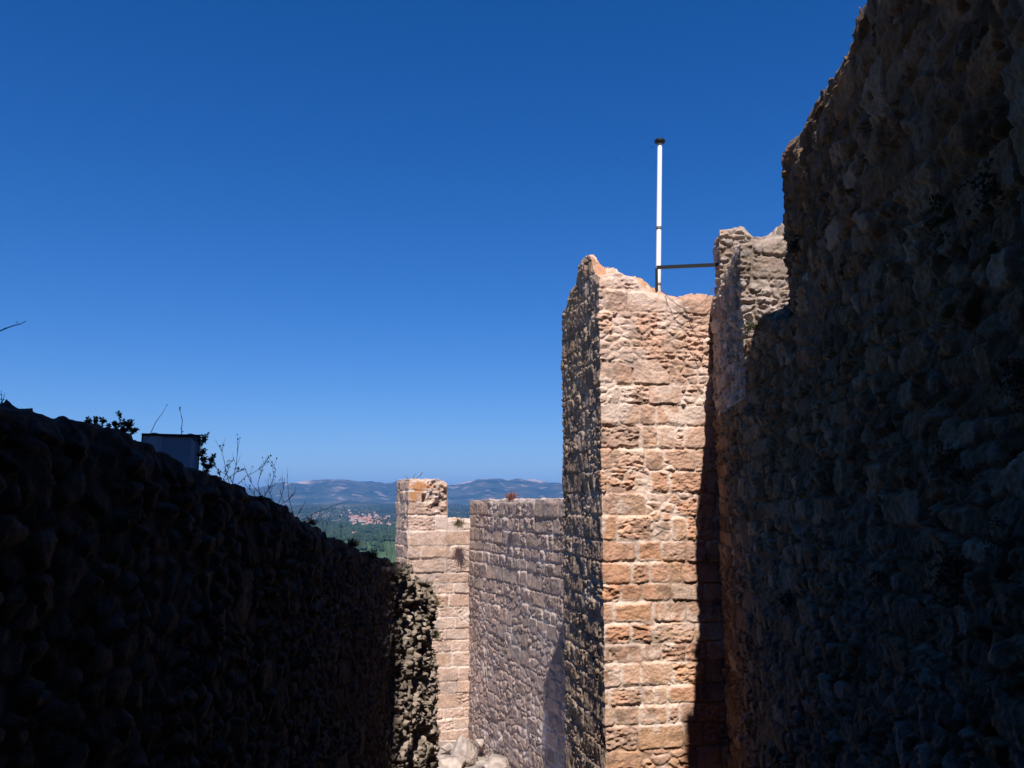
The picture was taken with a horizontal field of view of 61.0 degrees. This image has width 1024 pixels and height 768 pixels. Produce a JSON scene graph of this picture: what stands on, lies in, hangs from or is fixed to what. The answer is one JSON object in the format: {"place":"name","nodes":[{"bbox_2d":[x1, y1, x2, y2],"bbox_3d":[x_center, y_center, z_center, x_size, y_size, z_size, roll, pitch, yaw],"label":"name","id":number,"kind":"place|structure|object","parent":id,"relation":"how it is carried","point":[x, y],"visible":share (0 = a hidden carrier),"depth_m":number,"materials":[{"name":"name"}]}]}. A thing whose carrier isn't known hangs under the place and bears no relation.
{"place":"outdoors","nodes":[
{"label":"outdoors","id":0,"kind":"place"},
{"bbox_2d":[0,321,25,330],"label":"branch","id":1,"kind":"object","parent":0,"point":[11,326],"visible":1,"depth_m":2.65,"materials":[{"name":"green plant"}]},
{"bbox_2d":[245,478,562,767],"bbox_3d":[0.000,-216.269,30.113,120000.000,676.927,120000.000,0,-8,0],"label":"ground","id":2,"kind":"structure","parent":0,"point":[325,493],"depth_m":15985.29,"materials":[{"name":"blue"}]},
{"bbox_2d":[0,399,440,767],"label":"rubble wall","id":3,"kind":"structure","parent":2,"relation":"on","point":[159,609],"depth_m":3.69,"materials":[{"name":"stone"}]},
{"bbox_2d":[84,416,106,426],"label":"shrub","id":4,"kind":"object","parent":3,"relation":"on","point":[95,420],"visible":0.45,"depth_m":3.71,"materials":[{"name":"green plant"}]},
{"bbox_2d":[104,410,139,434],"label":"shrub","id":5,"kind":"object","parent":3,"relation":"on","point":[127,425],"visible":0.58,"depth_m":4.11,"materials":[{"name":"green plant"}]},
{"bbox_2d":[141,433,200,469],"bbox_3d":[-2.060,0.440,5.240,0.333,0.272,0.128,3,-28,-19],"label":"metal box","id":6,"kind":"object","parent":3,"relation":"on","point":[183,449],"visible":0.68,"depth_m":5.22,"materials":[{"name":"grey metal"}]},
{"bbox_2d":[192,431,216,475],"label":"shrub","id":7,"kind":"object","parent":3,"relation":"on","point":[203,458],"visible":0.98,"depth_m":4.19,"materials":[{"name":"green plant"}]},
{"bbox_2d":[212,458,243,481],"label":"thorn bush","id":8,"kind":"object","parent":3,"relation":"on","point":[227,464],"visible":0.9,"depth_m":4.28,"materials":[{"name":"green plant"}]},
{"bbox_2d":[217,434,271,486],"bbox_3d":[-1.420,0.406,4.590,0.296,0.288,0.040,0,-8,0],"label":"thorn bush","id":9,"kind":"object","parent":3,"relation":"on","point":[237,462],"visible":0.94,"depth_m":4.58,"materials":[{"name":"brown plant"}]},
{"bbox_2d":[242,455,279,499],"bbox_3d":[-1.407,0.527,4.878,0.219,0.252,0.041,0,-8,-2],"label":"thorn bush","id":10,"kind":"object","parent":3,"relation":"on","point":[261,470],"visible":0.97,"depth_m":4.87,"materials":[{"name":"brown plant"}]},
{"bbox_2d":[258,475,295,507],"bbox_3d":[-1.369,0.621,5.069,0.228,0.206,0.040,0,-8,0],"label":"thorn bush","id":11,"kind":"object","parent":3,"relation":"on","point":[281,494],"visible":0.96,"depth_m":5.06,"materials":[{"name":"brown plant"}]},
{"bbox_2d":[280,469,304,517],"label":"weed","id":12,"kind":"object","parent":3,"relation":"on","point":[289,499],"visible":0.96,"depth_m":5.55,"materials":[{"name":"brown plant"}]},
{"bbox_2d":[303,515,321,527],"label":"grass tuft","id":13,"kind":"object","parent":3,"relation":"on","point":[310,522],"visible":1,"depth_m":5.82,"materials":[{"name":"green plant"}]},
{"bbox_2d":[342,534,363,548],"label":"grass tuft","id":14,"kind":"object","parent":3,"relation":"on","point":[351,544],"visible":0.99,"depth_m":7.57,"materials":[{"name":"green plant"}]},
{"bbox_2d":[368,548,381,559],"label":"grass tuft","id":15,"kind":"object","parent":3,"relation":"on","point":[373,554],"visible":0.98,"depth_m":9.03,"materials":[{"name":"green plant"}]},
{"bbox_2d":[383,526,400,562],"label":"thorn bush","id":16,"kind":"object","parent":3,"relation":"on","point":[391,545],"visible":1,"depth_m":10.23,"materials":[{"name":"plant"}]},
{"bbox_2d":[433,627,442,639],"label":"grass tuft","id":17,"kind":"object","parent":3,"relation":"on","point":[437,634],"visible":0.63,"depth_m":12.36,"materials":[{"name":"green plant"}]},
{"bbox_2d":[435,595,443,607],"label":"grass tuft","id":18,"kind":"object","parent":3,"relation":"attached to","point":[437,602],"visible":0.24,"depth_m":12.36,"materials":[{"name":"green plant"}]},
{"bbox_2d":[289,504,469,551],"bbox_3d":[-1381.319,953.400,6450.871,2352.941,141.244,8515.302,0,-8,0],"label":"woods","id":19,"kind":"object","parent":2,"relation":"on","point":[365,533],"visible":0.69,"depth_m":4464.48,"materials":[{"name":"green plant"}]},
{"bbox_2d":[395,478,470,741],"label":"ruined tower","id":20,"kind":"structure","parent":2,"relation":"on","point":[428,544],"depth_m":23.81,"materials":[{"name":"beige stone"}]},
{"bbox_2d":[449,517,468,532],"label":"grass tuft","id":21,"kind":"object","parent":20,"relation":"on","point":[458,523],"visible":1,"depth_m":23.49,"materials":[{"name":"green plant"}]},
{"bbox_2d":[440,742,453,752],"bbox_3d":[-1.615,9.306,22.243,0.441,0.263,0.313,0,-8,0],"label":"boulder","id":22,"kind":"object","parent":2,"relation":"on","point":[447,747],"visible":0.69,"depth_m":22.12,"materials":[{"name":"stone"}]},
{"bbox_2d":[436,754,465,767],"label":"boulder","id":23,"kind":"object","parent":2,"relation":"on","point":[452,761],"visible":0.83,"depth_m":20.95,"materials":[{"name":"stone"}]},
{"bbox_2d":[450,735,477,766],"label":"boulder","id":24,"kind":"object","parent":2,"relation":"on","point":[466,748],"visible":0.71,"depth_m":21.40,"materials":[{"name":"stone"}]},
{"bbox_2d":[474,739,483,748],"bbox_3d":[-0.818,9.167,22.137,0.252,0.231,0.417,3,-8,-21],"label":"boulder","id":25,"kind":"object","parent":2,"relation":"on","point":[479,743],"visible":0.99,"depth_m":22.05,"materials":[{"name":"stone"}]},
{"bbox_2d":[475,760,485,767],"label":"boulder","id":26,"kind":"object","parent":2,"relation":"on","point":[479,764],"visible":0.84,"depth_m":20.58,"materials":[{"name":"stone"}]},
{"bbox_2d":[482,754,509,767],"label":"boulder","id":27,"kind":"object","parent":2,"relation":"on","point":[496,761],"visible":0.99,"depth_m":20.37,"materials":[{"name":"stone"}]},
{"bbox_2d":[468,497,565,767],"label":"curtain wall","id":28,"kind":"structure","parent":2,"relation":"on","point":[516,678],"depth_m":20.25,"materials":[{"name":"beige stone"}]},
{"bbox_2d":[503,489,517,501],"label":"grass tuft","id":29,"kind":"object","parent":28,"relation":"on","point":[510,497],"visible":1,"depth_m":20.41,"materials":[{"name":"brown plant"}]},
{"bbox_2d":[560,254,728,767],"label":"stone tower","id":30,"kind":"structure","parent":2,"relation":"on","point":[644,660],"depth_m":12.10,"materials":[{"name":"beige stone"}]},
{"bbox_2d":[654,138,664,291],"bbox_3d":[2.256,-2.337,13.350,0.166,2.994,0.166,2,-8,0],"label":"flagpole","id":31,"kind":"object","parent":30,"relation":"on","point":[659,142],"visible":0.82,"depth_m":13.38,"materials":[{"name":"white metal"}]},
{"bbox_2d":[655,263,718,292],"bbox_3d":[2.583,-1.418,12.712,0.972,0.696,0.044,-2,-8,13],"label":"handrail","id":32,"kind":"object","parent":30,"relation":"attached to","point":[681,266],"visible":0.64,"depth_m":12.77,"materials":[{"name":"black metal"}]},
{"bbox_2d":[660,281,716,343],"bbox_3d":[2.521,-1.015,12.392,0.818,0.947,0.246,-2,-8,14],"label":"cable","id":33,"kind":"object","parent":30,"relation":"attached to","point":[688,308],"visible":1,"depth_m":12.32,"materials":[{"name":"grey plastic"}]},
{"bbox_2d":[709,0,1023,767],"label":"castle wall","id":34,"kind":"structure","parent":2,"relation":"on","point":[856,373],"depth_m":5.04,"materials":[{"name":"stone"}]},
{"bbox_2d":[712,226,767,294],"bbox_3d":[3.375,-1.565,12.578,0.921,1.370,0.536,0,-8,0],"label":"merlon","id":35,"kind":"object","parent":34,"relation":"on","point":[727,242],"visible":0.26,"depth_m":12.47,"materials":[{"name":"stone"}]},
{"bbox_2d":[736,320,753,340],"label":"wall plant","id":36,"kind":"object","parent":34,"relation":"attached to","point":[748,327],"depth_m":9.56,"materials":[{"name":"green plant"}]},
{"bbox_2d":[751,322,756,334],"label":"grass tuft","id":37,"kind":"object","parent":34,"relation":"attached to","point":[753,326],"visible":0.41,"depth_m":9.70,"materials":[{"name":"green plant"}]},
{"bbox_2d":[771,589,794,620],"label":"wall plant","id":38,"kind":"object","parent":34,"relation":"attached to","point":[788,601],"depth_m":7.61,"materials":[{"name":"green plant"}]},
{"bbox_2d":[780,234,799,261],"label":"wall plant","id":39,"kind":"object","parent":34,"relation":"attached to","point":[794,245],"depth_m":7.26,"materials":[{"name":"green plant"}]},
{"bbox_2d":[863,564,887,605],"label":"wall plant","id":40,"kind":"object","parent":34,"relation":"attached to","point":[874,574],"depth_m":5.16,"materials":[{"name":"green plant"}]},
{"bbox_2d":[911,193,950,243],"bbox_3d":[2.028,-0.785,4.221,0.146,0.277,0.231,0,-8,0],"label":"wall plant","id":41,"kind":"object","parent":34,"relation":"attached to","point":[936,222],"depth_m":4.19,"materials":[{"name":"green plant"}]},
{"bbox_2d":[917,548,969,616],"bbox_3d":[2.018,0.934,4.085,0.197,0.335,0.394,0,-8,0],"label":"wall plant","id":42,"kind":"object","parent":34,"relation":"attached to","point":[949,565],"depth_m":4.07,"materials":[{"name":"green plant"}]},
{"bbox_2d":[928,441,967,499],"bbox_3d":[2.020,0.393,3.994,0.171,0.290,0.242,0,-8,0],"label":"wall plant","id":43,"kind":"object","parent":34,"relation":"attached to","point":[953,456],"depth_m":4.03,"materials":[{"name":"green plant"}]},
{"bbox_2d":[954,158,1009,225],"bbox_3d":[1.982,-0.811,3.657,0.173,0.242,0.316,-3,-8,18],"label":"wall plant","id":44,"kind":"object","parent":34,"relation":"attached to","point":[987,193],"depth_m":3.60,"materials":[{"name":"green plant"}]},
{"bbox_2d":[983,512,1014,559],"bbox_3d":[2.002,0.641,3.554,0.111,0.246,0.262,0,-8,0],"label":"wall plant","id":45,"kind":"object","parent":34,"relation":"attached to","point":[999,546],"depth_m":3.56,"materials":[{"name":"green plant"}]},
{"bbox_2d":[991,356,1023,420],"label":"wall plant","id":46,"kind":"object","parent":34,"relation":"attached to","point":[1018,378],"depth_m":3.45,"materials":[{"name":"green plant"}]},
{"bbox_2d":[0,0,866,487],"label":"sky","id":47,"kind":"structure","parent":0,"point":[346,239],"materials":[{"name":"blue"}]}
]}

